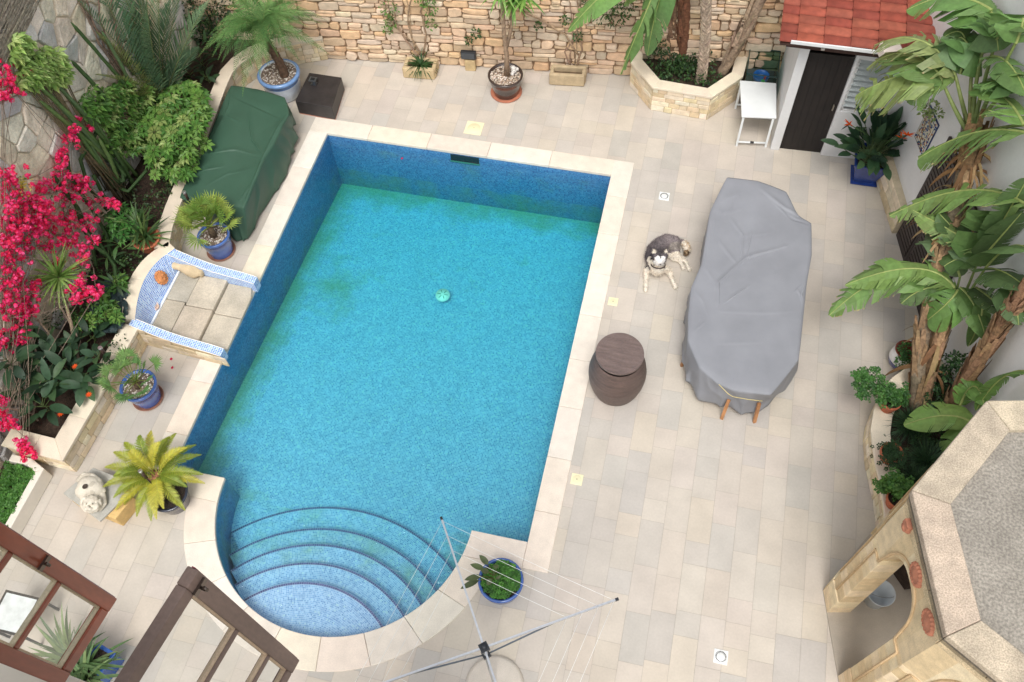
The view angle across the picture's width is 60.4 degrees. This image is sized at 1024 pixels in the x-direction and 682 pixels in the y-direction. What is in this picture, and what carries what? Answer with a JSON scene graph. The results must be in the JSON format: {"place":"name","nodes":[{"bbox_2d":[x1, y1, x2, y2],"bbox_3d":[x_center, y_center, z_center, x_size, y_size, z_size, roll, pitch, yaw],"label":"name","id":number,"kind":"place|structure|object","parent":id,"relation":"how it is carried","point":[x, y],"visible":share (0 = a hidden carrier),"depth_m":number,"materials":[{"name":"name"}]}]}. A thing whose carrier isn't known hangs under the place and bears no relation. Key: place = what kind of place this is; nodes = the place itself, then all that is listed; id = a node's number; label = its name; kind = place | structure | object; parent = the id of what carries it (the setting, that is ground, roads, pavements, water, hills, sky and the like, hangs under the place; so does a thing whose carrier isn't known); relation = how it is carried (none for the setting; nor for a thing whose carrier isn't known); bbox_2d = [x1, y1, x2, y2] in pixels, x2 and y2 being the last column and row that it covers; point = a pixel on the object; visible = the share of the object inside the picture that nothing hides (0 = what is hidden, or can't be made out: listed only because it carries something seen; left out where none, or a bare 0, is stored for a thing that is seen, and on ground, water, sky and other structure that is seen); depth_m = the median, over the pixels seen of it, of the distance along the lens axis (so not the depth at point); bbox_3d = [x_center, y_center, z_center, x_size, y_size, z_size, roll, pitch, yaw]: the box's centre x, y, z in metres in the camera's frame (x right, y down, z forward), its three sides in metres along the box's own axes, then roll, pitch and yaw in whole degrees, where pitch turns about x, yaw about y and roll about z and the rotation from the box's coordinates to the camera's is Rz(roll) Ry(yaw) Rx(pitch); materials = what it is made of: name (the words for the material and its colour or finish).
{"place":"outdoors","nodes":[
{"label":"outdoors","id":0,"kind":"place"},
{"bbox_2d":[198,184,599,568],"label":"pool floor","id":1,"kind":"structure","parent":0,"point":[380,379],"depth_m":13.74,"materials":[{"name":"tile"}]},
{"bbox_2d":[232,509,451,589],"bbox_3d":[-2.291,3.071,11.908,3.326,0.140,1.615,10,59,9],"label":"pool step","id":2,"kind":"object","parent":1,"relation":"on","point":[410,546],"visible":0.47,"depth_m":12.13,"materials":[{"name":"tile"}]},
{"bbox_2d":[230,530,434,603],"bbox_3d":[-2.367,3.280,11.653,3.036,0.140,1.553,10,59,9],"label":"pool step","id":3,"kind":"object","parent":2,"relation":"on","point":[404,569],"visible":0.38,"depth_m":11.88,"materials":[{"name":"tile"}]},
{"bbox_2d":[232,546,419,615],"bbox_3d":[-2.417,3.393,11.457,2.736,0.140,1.444,10,59,9],"label":"pool step","id":4,"kind":"object","parent":3,"relation":"on","point":[391,585],"visible":0.41,"depth_m":11.65,"materials":[{"name":"tile"}]},
{"bbox_2d":[235,565,402,625],"bbox_3d":[-2.457,3.468,11.283,2.392,0.140,1.181,10,59,9],"label":"pool step","id":5,"kind":"object","parent":4,"relation":"on","point":[379,604],"visible":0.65,"depth_m":11.41,"materials":[{"name":"tile"}]},
{"bbox_2d":[245,583,380,636],"bbox_3d":[-2.492,3.527,11.119,1.930,0.140,0.881,10,59,9],"label":"pool step","id":6,"kind":"object","parent":5,"relation":"on","point":[314,610],"visible":0.64,"depth_m":11.11,"materials":[{"name":"tile"}]},
{"bbox_2d":[243,582,383,626],"bbox_3d":[-2.444,3.303,11.169,1.932,0.001,0.436,10,59,9],"label":"step nosing","id":7,"kind":"object","parent":6,"relation":"on","point":[334,588],"visible":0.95,"depth_m":11.25,"materials":[{"name":"tile"}]},
{"bbox_2d":[234,562,409,624],"bbox_3d":[-2.387,3.164,11.382,2.393,0.001,0.543,10,59,9],"label":"step nosing","id":8,"kind":"object","parent":5,"relation":"on","point":[347,570],"visible":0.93,"depth_m":11.48,"materials":[{"name":"tile"}]},
{"bbox_2d":[230,544,421,604],"bbox_3d":[-2.329,3.022,11.595,2.738,0.001,0.644,10,59,9],"label":"step nosing","id":9,"kind":"object","parent":4,"relation":"on","point":[358,552],"visible":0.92,"depth_m":11.71,"materials":[{"name":"tile"}]},
{"bbox_2d":[229,528,436,591],"bbox_3d":[-2.271,2.879,11.810,3.038,0.001,0.683,10,59,9],"label":"step nosing","id":10,"kind":"object","parent":3,"relation":"on","point":[382,543],"visible":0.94,"depth_m":11.94,"materials":[{"name":"tile"}]},
{"bbox_2d":[231,507,453,571],"bbox_3d":[-2.191,2.652,12.075,3.328,0.001,0.703,10,59,9],"label":"step nosing","id":11,"kind":"object","parent":2,"relation":"on","point":[405,528],"visible":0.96,"depth_m":12.21,"materials":[{"name":"tile"}]},
{"bbox_2d":[175,135,610,628],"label":"pool wall","id":12,"kind":"structure","parent":1,"relation":"on","point":[548,191],"depth_m":15.10,"materials":[{"name":"tile"}]},
{"bbox_2d":[148,117,633,671],"bbox_3d":[-1.696,0.249,12.802,5.622,0.059,8.821,10,59,9],"label":"pool coping","id":13,"kind":"object","parent":12,"relation":"on","point":[308,651],"visible":0.86,"depth_m":12.07,"materials":[{"name":"stone"}]},
{"bbox_2d":[450,154,479,165],"bbox_3d":[-0.804,-3.086,14.970,0.520,0.153,0.041,10,59,9],"label":"skimmer mouth","id":14,"kind":"object","parent":12,"relation":"attached to","point":[464,159],"visible":1,"depth_m":14.97},
{"bbox_2d":[0,58,918,681],"bbox_3d":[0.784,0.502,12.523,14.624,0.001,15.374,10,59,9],"label":"paving","id":15,"kind":"structure","parent":0,"point":[866,342],"depth_m":11.69,"materials":[{"name":"beige stone"}]},
{"bbox_2d":[0,454,52,550],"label":"white trough","id":16,"kind":"object","parent":15,"relation":"on","point":[26,504],"visible":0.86,"depth_m":11.68,"materials":[{"name":"paint"}]},
{"bbox_2d":[0,460,35,525],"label":"ground cover","id":17,"kind":"object","parent":16,"relation":"in","point":[19,478],"visible":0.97,"depth_m":11.68,"materials":[{"name":"green plant"}]},
{"bbox_2d":[0,590,59,646],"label":"glass side table","id":18,"kind":"object","parent":15,"relation":"on","point":[16,608],"visible":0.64,"depth_m":10.55,"materials":[{"name":"glass"}]},
{"bbox_2d":[0,663,84,681],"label":"house","id":19,"kind":"structure","parent":15,"relation":"on","point":[8,674],"depth_m":3.13,"materials":[{"name":"white paint"}]},
{"bbox_2d":[0,522,116,681],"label":"window sash","id":20,"kind":"object","parent":19,"relation":"attached to","point":[34,557],"depth_m":2.85,"materials":[{"name":"brown wood"}]},
{"bbox_2d":[114,566,298,681],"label":"window sash","id":21,"kind":"object","parent":19,"relation":"attached to","point":[200,589],"depth_m":2.44,"materials":[{"name":"brown wood"}]},
{"bbox_2d":[1,253,146,471],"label":"long planter","id":22,"kind":"object","parent":15,"relation":"on","point":[67,443],"visible":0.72,"depth_m":12.13,"materials":[{"name":"stone"}]},
{"bbox_2d":[0,328,107,428],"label":"broad leaved plant","id":23,"kind":"object","parent":22,"relation":"on","point":[52,390],"visible":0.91,"depth_m":11.90,"materials":[{"name":"green plant"}]},
{"bbox_2d":[3,316,114,369],"bbox_3d":[-6.187,-0.065,12.149,1.613,0.836,1.013,10,59,9],"label":"broad leaved plant","id":24,"kind":"object","parent":22,"relation":"on","point":[73,340],"visible":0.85,"depth_m":12.24,"materials":[{"name":"green plant"}]},
{"bbox_2d":[27,241,90,357],"bbox_3d":[-6.425,-0.578,12.327,0.994,1.338,1.503,10,59,9],"label":"yucca","id":25,"kind":"object","parent":22,"relation":"on","point":[56,276],"visible":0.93,"depth_m":12.27,"materials":[{"name":"green plant"}]},
{"bbox_2d":[0,58,121,462],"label":"bougainvillea","id":26,"kind":"object","parent":22,"relation":"on","point":[37,225],"visible":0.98,"depth_m":11.86,"materials":[{"name":"pink plant"}]},
{"bbox_2d":[43,251,142,355],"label":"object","id":27,"kind":"object","parent":22,"relation":"on","point":[96,280],"visible":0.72,"depth_m":13.06,"materials":[{"name":"green plant"}]},
{"bbox_2d":[70,272,129,333],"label":"leafy shrub","id":28,"kind":"object","parent":22,"relation":"on","point":[104,304],"visible":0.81,"depth_m":12.59,"materials":[{"name":"green plant"}]},
{"bbox_2d":[89,277,127,332],"bbox_3d":[-5.895,-0.558,12.873,0.601,0.188,1.179,-13,59,-5],"label":"garden netting","id":29,"kind":"object","parent":22,"relation":"on","point":[112,327],"visible":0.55,"depth_m":12.85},
{"bbox_2d":[29,604,132,681],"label":"potted strap plant","id":30,"kind":"object","parent":15,"relation":"on","point":[99,662],"visible":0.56,"depth_m":10.24,"materials":[{"name":"green plant"}]},
{"bbox_2d":[0,0,201,468],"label":"boundary wall","id":31,"kind":"structure","parent":15,"relation":"on","point":[34,147],"depth_m":12.40,"materials":[{"name":"stone"}]},
{"bbox_2d":[0,0,39,66],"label":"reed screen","id":32,"kind":"object","parent":31,"relation":"attached to","point":[14,16],"visible":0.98,"depth_m":11.16,"materials":[{"name":"grey plant"}]},
{"bbox_2d":[77,0,143,80],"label":"palm plant","id":33,"kind":"object","parent":31,"relation":"attached to","point":[103,47],"visible":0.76,"depth_m":13.27,"materials":[{"name":"green plant"}]},
{"bbox_2d":[179,0,241,47],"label":"climbing vine","id":34,"kind":"object","parent":31,"relation":"attached to","point":[209,22],"visible":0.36,"depth_m":15.54,"materials":[{"name":"green plant"}]},
{"bbox_2d":[64,468,138,525],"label":"sandstone plinth","id":35,"kind":"structure","parent":15,"relation":"on","point":[122,514],"depth_m":11.49,"materials":[{"name":"stone"}]},
{"bbox_2d":[75,472,106,512],"bbox_3d":[-5.464,1.957,11.386,0.364,0.256,0.611,-24,60,-12],"label":"lion statue","id":36,"kind":"object","parent":35,"relation":"on","point":[90,491],"visible":0.99,"depth_m":11.33,"materials":[{"name":"stone"}]},
{"bbox_2d":[95,345,163,410],"bbox_3d":[-5.262,0.584,12.160,0.876,0.966,0.896,10,59,9],"label":"potted fan palm","id":37,"kind":"object","parent":15,"relation":"on","point":[140,389],"visible":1,"depth_m":12.14,"materials":[{"name":"plant"}]},
{"bbox_2d":[103,431,204,520],"bbox_3d":[-4.649,1.719,11.456,1.297,0.928,1.133,10,59,9],"label":"potted cycad","id":38,"kind":"object","parent":15,"relation":"on","point":[168,492],"visible":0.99,"depth_m":11.35,"materials":[{"name":"plant"}]},
{"bbox_2d":[122,242,260,365],"bbox_3d":[-4.816,-0.594,13.143,1.804,0.500,1.646,10,59,9],"label":"foot bath","id":39,"kind":"object","parent":15,"relation":"on","point":[199,317],"visible":0.98,"depth_m":13.18,"materials":[{"name":"stone"}]},
{"bbox_2d":[172,262,203,277],"bbox_3d":[-4.991,-1.104,13.486,0.560,0.246,0.232,10,59,9],"label":"stone vase","id":40,"kind":"object","parent":39,"relation":"on","point":[191,271],"visible":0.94,"depth_m":13.41,"materials":[{"name":"beige stone"}]},
{"bbox_2d":[171,190,241,261],"bbox_3d":[-4.611,-1.766,13.437,1.014,1.206,0.967,-27,61,-14],"label":"potted fan palm","id":41,"kind":"object","parent":15,"relation":"on","point":[215,242],"visible":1,"depth_m":13.28,"materials":[{"name":"plant"}]},
{"bbox_2d":[95,36,327,260],"bbox_3d":[-5.070,-3.437,14.903,2.311,0.500,5.351,10,59,9],"label":"curved planter","id":42,"kind":"object","parent":15,"relation":"on","point":[305,52],"visible":0.37,"depth_m":15.26,"materials":[{"name":"stone"}]},
{"bbox_2d":[7,31,135,208],"bbox_3d":[-6.268,-3.042,12.654,0.400,3.408,1.177,10,59,9],"label":"umbrella bush","id":43,"kind":"object","parent":42,"relation":"in","point":[50,75],"visible":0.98,"depth_m":11.91,"materials":[{"name":"green plant"}]},
{"bbox_2d":[38,86,127,179],"bbox_3d":[-6.233,-3.015,12.867,0.094,2.445,0.792,6,59,6],"label":"column cactus","id":44,"kind":"object","parent":42,"relation":"in","point":[89,138],"depth_m":12.55,"materials":[{"name":"green plant"}]},
{"bbox_2d":[71,60,114,108],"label":"column cactus","id":45,"kind":"object","parent":42,"relation":"in","point":[84,74],"depth_m":12.73,"materials":[{"name":"green plant"}]},
{"bbox_2d":[52,127,147,283],"bbox_3d":[-5.952,-2.067,12.992,0.830,1.526,2.130,6,59,6],"label":"sprawling cactus","id":46,"kind":"object","parent":42,"relation":"on","point":[113,262],"visible":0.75,"depth_m":13.20,"materials":[{"name":"green plant"}]},
{"bbox_2d":[69,107,138,191],"bbox_3d":[-6.156,-2.903,13.398,0.155,1.836,0.679,7,59,6],"label":"column cactus","id":47,"kind":"object","parent":42,"relation":"on","point":[125,164],"depth_m":13.33,"materials":[{"name":"green plant"}]},
{"bbox_2d":[70,22,139,100],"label":"column cactus","id":48,"kind":"object","parent":42,"relation":"in","point":[97,52],"depth_m":13.16,"materials":[{"name":"green plant"}]},
{"bbox_2d":[92,216,143,295],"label":"broad leaved plant","id":49,"kind":"object","parent":42,"relation":"on","point":[115,254],"visible":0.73,"depth_m":13.12,"materials":[{"name":"green plant"}]},
{"bbox_2d":[101,202,142,246],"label":"jade bush","id":50,"kind":"object","parent":42,"relation":"on","point":[113,226],"visible":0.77,"depth_m":13.29,"materials":[{"name":"green plant"}]},
{"bbox_2d":[106,201,171,254],"bbox_3d":[-5.665,-1.721,13.312,1.073,0.728,0.907,10,59,9],"label":"potted aloe","id":51,"kind":"object","parent":42,"relation":"on","point":[149,238],"visible":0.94,"depth_m":13.33,"materials":[{"name":"plant"}]},
{"bbox_2d":[78,0,208,103],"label":"date palm","id":52,"kind":"object","parent":42,"relation":"on","point":[145,53],"visible":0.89,"depth_m":14.02,"materials":[{"name":"green plant"}]},
{"bbox_2d":[78,77,216,185],"bbox_3d":[-5.514,-3.715,13.914,1.538,1.930,2.291,10,59,9],"label":"umbrella bush","id":53,"kind":"object","parent":42,"relation":"in","point":[174,123],"visible":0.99,"depth_m":13.94,"materials":[{"name":"green plant"}]},
{"bbox_2d":[123,165,174,221],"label":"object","id":54,"kind":"object","parent":42,"relation":"in","point":[157,193],"visible":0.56,"depth_m":13.97,"materials":[{"name":"green plant"}]},
{"bbox_2d":[176,29,219,83],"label":"broad leaved plant","id":55,"kind":"object","parent":42,"relation":"on","point":[201,72],"visible":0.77,"depth_m":15.30,"materials":[{"name":"green plant"}]},
{"bbox_2d":[180,86,298,240],"bbox_3d":[-4.457,-2.981,14.466,1.357,0.680,2.760,10,59,9],"label":"lounger cover","id":56,"kind":"object","parent":15,"relation":"on","point":[253,137],"visible":0.94,"depth_m":14.26,"materials":[{"name":"green fabric"}]},
{"bbox_2d":[199,0,328,102],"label":"potted palm","id":57,"kind":"object","parent":15,"relation":"on","point":[278,75],"visible":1,"depth_m":14.47,"materials":[{"name":"green plant"}]},
{"bbox_2d":[296,73,344,119],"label":"black plinth","id":58,"kind":"structure","parent":15,"relation":"on","point":[322,98],"depth_m":15.33,"materials":[{"name":"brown wood"}]},
{"bbox_2d":[402,47,438,81],"bbox_3d":[-1.634,-4.935,15.734,0.688,0.432,0.659,32,65,20],"label":"stone trough","id":59,"kind":"object","parent":15,"relation":"on","point":[414,66],"visible":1,"depth_m":15.72,"materials":[{"name":"beige stone"}]},
{"bbox_2d":[378,0,438,55],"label":"climbing vine","id":60,"kind":"object","parent":59,"relation":"in","point":[408,18],"visible":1,"depth_m":15.17,"materials":[{"name":"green plant"}]},
{"bbox_2d":[460,50,476,70],"bbox_3d":[-0.764,-5.035,15.743,0.270,0.430,0.139,5,59,5],"label":"floodlight","id":61,"kind":"object","parent":15,"relation":"on","point":[469,56],"visible":1,"depth_m":15.64,"materials":[{"name":"stone"}]},
{"bbox_2d":[464,121,483,135],"bbox_3d":[-0.654,-3.668,15.140,0.300,0.014,0.300,10,59,9],"label":"access cover","id":62,"kind":"object","parent":15,"relation":"on","point":[473,128],"visible":1,"depth_m":15.13,"materials":[{"name":"plastic"}]},
{"bbox_2d":[187,0,785,81],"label":"rubble wall","id":63,"kind":"structure","parent":15,"relation":"on","point":[351,30],"depth_m":15.21,"materials":[{"name":"stone"}]},
{"bbox_2d":[464,0,638,65],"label":"climbing vine","id":64,"kind":"object","parent":63,"relation":"attached to","point":[564,23],"visible":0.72,"depth_m":14.87,"materials":[{"name":"green plant"}]},
{"bbox_2d":[355,516,618,681],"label":"rotary airer","id":65,"kind":"object","parent":15,"relation":"on","point":[487,667],"visible":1,"depth_m":8.95,"materials":[{"name":"metal"}]},
{"bbox_2d":[461,555,523,604],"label":"potted herb","id":66,"kind":"object","parent":15,"relation":"on","point":[493,593],"visible":0.98,"depth_m":10.62,"materials":[{"name":"plant"}]},
{"bbox_2d":[482,0,543,102],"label":"potted yucca","id":67,"kind":"object","parent":15,"relation":"on","point":[505,85],"visible":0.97,"depth_m":15.13,"materials":[{"name":"plant"}]},
{"bbox_2d":[549,64,586,85],"bbox_3d":[0.990,-4.702,15.562,0.642,0.240,0.279,5,59,5],"label":"stone trough","id":68,"kind":"object","parent":15,"relation":"on","point":[571,75],"visible":1,"depth_m":15.50,"materials":[{"name":"beige stone"}]},
{"bbox_2d":[588,333,646,405],"bbox_3d":[1.436,0.415,11.975,0.784,0.975,0.784,10,59,9],"label":"wicker barrel","id":69,"kind":"object","parent":15,"relation":"on","point":[617,372],"visible":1,"depth_m":11.62,"materials":[{"name":"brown wood"}]},
{"bbox_2d":[642,233,692,291],"bbox_3d":[2.365,-1.265,13.222,0.787,0.574,1.120,10,59,9],"label":"dog","id":70,"kind":"object","parent":15,"relation":"on","point":[660,250],"visible":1,"depth_m":13.34},
{"bbox_2d":[630,51,747,119],"bbox_3d":[2.966,-4.459,15.163,1.992,0.540,1.135,10,59,9],"label":"octagonal planter","id":71,"kind":"object","parent":15,"relation":"on","point":[653,91],"visible":0.91,"depth_m":14.94,"materials":[{"name":"stone"}]},
{"bbox_2d":[568,0,677,74],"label":"strelitzia tree","id":72,"kind":"object","parent":71,"relation":"in","point":[597,8],"visible":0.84,"depth_m":13.43,"materials":[{"name":"green plant"}]},
{"bbox_2d":[642,0,690,61],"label":"strelitzia tree","id":73,"kind":"object","parent":71,"relation":"in","point":[665,9],"visible":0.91,"depth_m":13.89,"materials":[{"name":"green plant"}]},
{"bbox_2d":[624,0,711,83],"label":"strelitzia tree","id":74,"kind":"object","parent":71,"relation":"in","point":[705,34],"visible":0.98,"depth_m":14.14,"materials":[{"name":"plant"}]},
{"bbox_2d":[643,33,722,85],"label":"undergrowth","id":75,"kind":"object","parent":71,"relation":"in","point":[690,69],"visible":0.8,"depth_m":14.94,"materials":[{"name":"green plant"}]},
{"bbox_2d":[716,0,766,76],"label":"strelitzia tree","id":76,"kind":"object","parent":71,"relation":"on","point":[741,35],"visible":0.98,"depth_m":14.20,"materials":[{"name":"brown plant"}]},
{"bbox_2d":[713,648,727,664],"bbox_3d":[2.479,3.750,10.442,0.164,0.014,0.164,10,59,9],"label":"floor drain","id":77,"kind":"object","parent":15,"relation":"on","point":[720,656],"visible":1,"depth_m":10.44,"materials":[{"name":"plastic"}]},
{"bbox_2d":[720,399,760,422],"bbox_3d":[3.123,0.703,11.922,0.491,0.644,0.564,6,59,6],"label":"garden chair","id":78,"kind":"object","parent":15,"relation":"on","point":[757,410],"visible":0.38,"depth_m":11.85,"materials":[{"name":"brown wood"}]},
{"bbox_2d":[681,178,811,414],"bbox_3d":[3.351,-0.682,12.534,1.634,0.846,3.608,10,59,9],"label":"table cover","id":79,"kind":"object","parent":15,"relation":"on","point":[743,321],"visible":1,"depth_m":12.14,"materials":[{"name":"grey fabric"}]},
{"bbox_2d":[734,80,775,147],"bbox_3d":[4.041,-3.786,14.645,0.592,0.641,0.909,5,59,6],"label":"white table","id":80,"kind":"object","parent":15,"relation":"on","point":[758,99],"visible":1,"depth_m":14.39,"materials":[{"name":"plastic"}]},
{"bbox_2d":[739,50,780,103],"bbox_3d":[4.223,-4.472,15.008,0.514,0.726,0.654,10,59,9],"label":"glass tank","id":81,"kind":"object","parent":15,"relation":"on","point":[749,74],"visible":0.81,"depth_m":15.05,"materials":[{"name":"green glass"}]},
{"bbox_2d":[770,0,935,158],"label":"garden shed","id":82,"kind":"structure","parent":15,"relation":"on","point":[824,74],"depth_m":13.03,"materials":[{"name":"white paint"}]},
{"bbox_2d":[780,51,855,152],"bbox_3d":[4.746,-3.701,13.775,0.670,1.980,0.070,10,59,9],"label":"door","id":83,"kind":"structure","parent":82,"relation":"in","point":[825,75],"depth_m":13.67,"materials":[{"name":"wood"}]},
{"bbox_2d":[841,59,901,113],"bbox_3d":[5.404,-3.827,13.225,0.650,1.040,0.040,10,59,9],"label":"window frame","id":84,"kind":"structure","parent":82,"relation":"in","point":[843,108],"depth_m":13.49,"materials":[{"name":"plastic"}]},
{"bbox_2d":[821,103,913,187],"bbox_3d":[5.605,-3.071,13.585,1.239,1.580,1.291,-27,61,-13],"label":"potted strelitzia","id":85,"kind":"object","parent":15,"relation":"on","point":[870,167],"visible":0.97,"depth_m":13.54,"materials":[{"name":"plant"}]},
{"bbox_2d":[888,340,911,370],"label":"potted herb","id":86,"kind":"object","parent":15,"relation":"on","point":[900,353],"visible":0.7,"depth_m":12.11,"materials":[{"name":"green plant"}]},
{"bbox_2d":[863,361,959,589],"bbox_3d":[5.332,1.645,11.360,1.438,0.450,3.141,6,59,6],"label":"side planter","id":87,"kind":"object","parent":15,"relation":"on","point":[876,429],"visible":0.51,"depth_m":11.43,"materials":[{"name":"stone"}]},
{"bbox_2d":[850,366,910,413],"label":"potted herb","id":88,"kind":"object","parent":87,"relation":"on","point":[891,399],"visible":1,"depth_m":11.42,"materials":[{"name":"plant"}]},
{"bbox_2d":[870,434,914,472],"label":"potted herb","id":89,"kind":"object","parent":87,"relation":"on","point":[892,454],"visible":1,"depth_m":11.00,"materials":[{"name":"plant"}]},
{"bbox_2d":[872,466,914,509],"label":"potted herb","id":90,"kind":"object","parent":87,"relation":"on","point":[893,486],"visible":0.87,"depth_m":10.75,"materials":[{"name":"plant"}]},
{"bbox_2d":[899,457,928,484],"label":"ornamental grass","id":91,"kind":"object","parent":87,"relation":"on","point":[913,472],"depth_m":10.98,"materials":[{"name":"green plant"}]},
{"bbox_2d":[828,178,1023,407],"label":"banana plant","id":92,"kind":"object","parent":87,"relation":"on","point":[983,246],"visible":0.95,"depth_m":10.84,"materials":[{"name":"green plant"}]},
{"bbox_2d":[909,349,967,447],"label":"leafy herb","id":93,"kind":"object","parent":87,"relation":"on","point":[949,369],"visible":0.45,"depth_m":11.37,"materials":[{"name":"green plant"}]},
{"bbox_2d":[854,0,1023,410],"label":"banana plant","id":94,"kind":"object","parent":87,"relation":"on","point":[937,65],"visible":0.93,"depth_m":10.71,"materials":[{"name":"green plant"}]},
{"bbox_2d":[903,278,1023,451],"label":"banana plant","id":95,"kind":"object","parent":87,"relation":"on","point":[966,386],"visible":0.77,"depth_m":10.81,"materials":[{"name":"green plant"}]},
{"bbox_2d":[823,401,1023,681],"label":"stone pavilion","id":96,"kind":"structure","parent":15,"relation":"on","point":[948,531],"depth_m":8.07,"materials":[{"name":"stone"}]},
{"bbox_2d":[876,0,1023,415],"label":"house wall","id":97,"kind":"structure","parent":15,"relation":"on","point":[909,181],"depth_m":11.63,"materials":[{"name":"white paint"}]},
{"bbox_2d":[914,105,939,153],"bbox_3d":[5.918,-2.999,12.566,0.036,0.646,0.445,-1,58,2],"label":"tile panel","id":98,"kind":"object","parent":97,"relation":"attached to","point":[927,138],"visible":0.78,"depth_m":12.53,"materials":[{"name":"multicoloured tile"}]},
{"bbox_2d":[917,98,944,149],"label":"climbing vine","id":99,"kind":"object","parent":97,"relation":"attached to","point":[930,110],"visible":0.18,"depth_m":11.97,"materials":[{"name":"green plant"}]},
{"bbox_2d":[864,580,895,608],"bbox_3d":[4.398,3.067,10.578,0.330,0.300,0.330,10,59,9],"label":"white bucket","id":100,"kind":"object","parent":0,"point":[883,594],"visible":0.73,"depth_m":10.59,"materials":[{"name":"plastic"}]},
{"bbox_2d":[884,400,935,445],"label":"ornamental grass","id":101,"kind":"object","parent":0,"point":[904,430],"depth_m":11.35,"materials":[{"name":"green plant"}]},
{"bbox_2d":[899,435,944,476],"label":"ornamental grass","id":102,"kind":"object","parent":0,"point":[925,456],"depth_m":11.06,"materials":[{"name":"green plant"}]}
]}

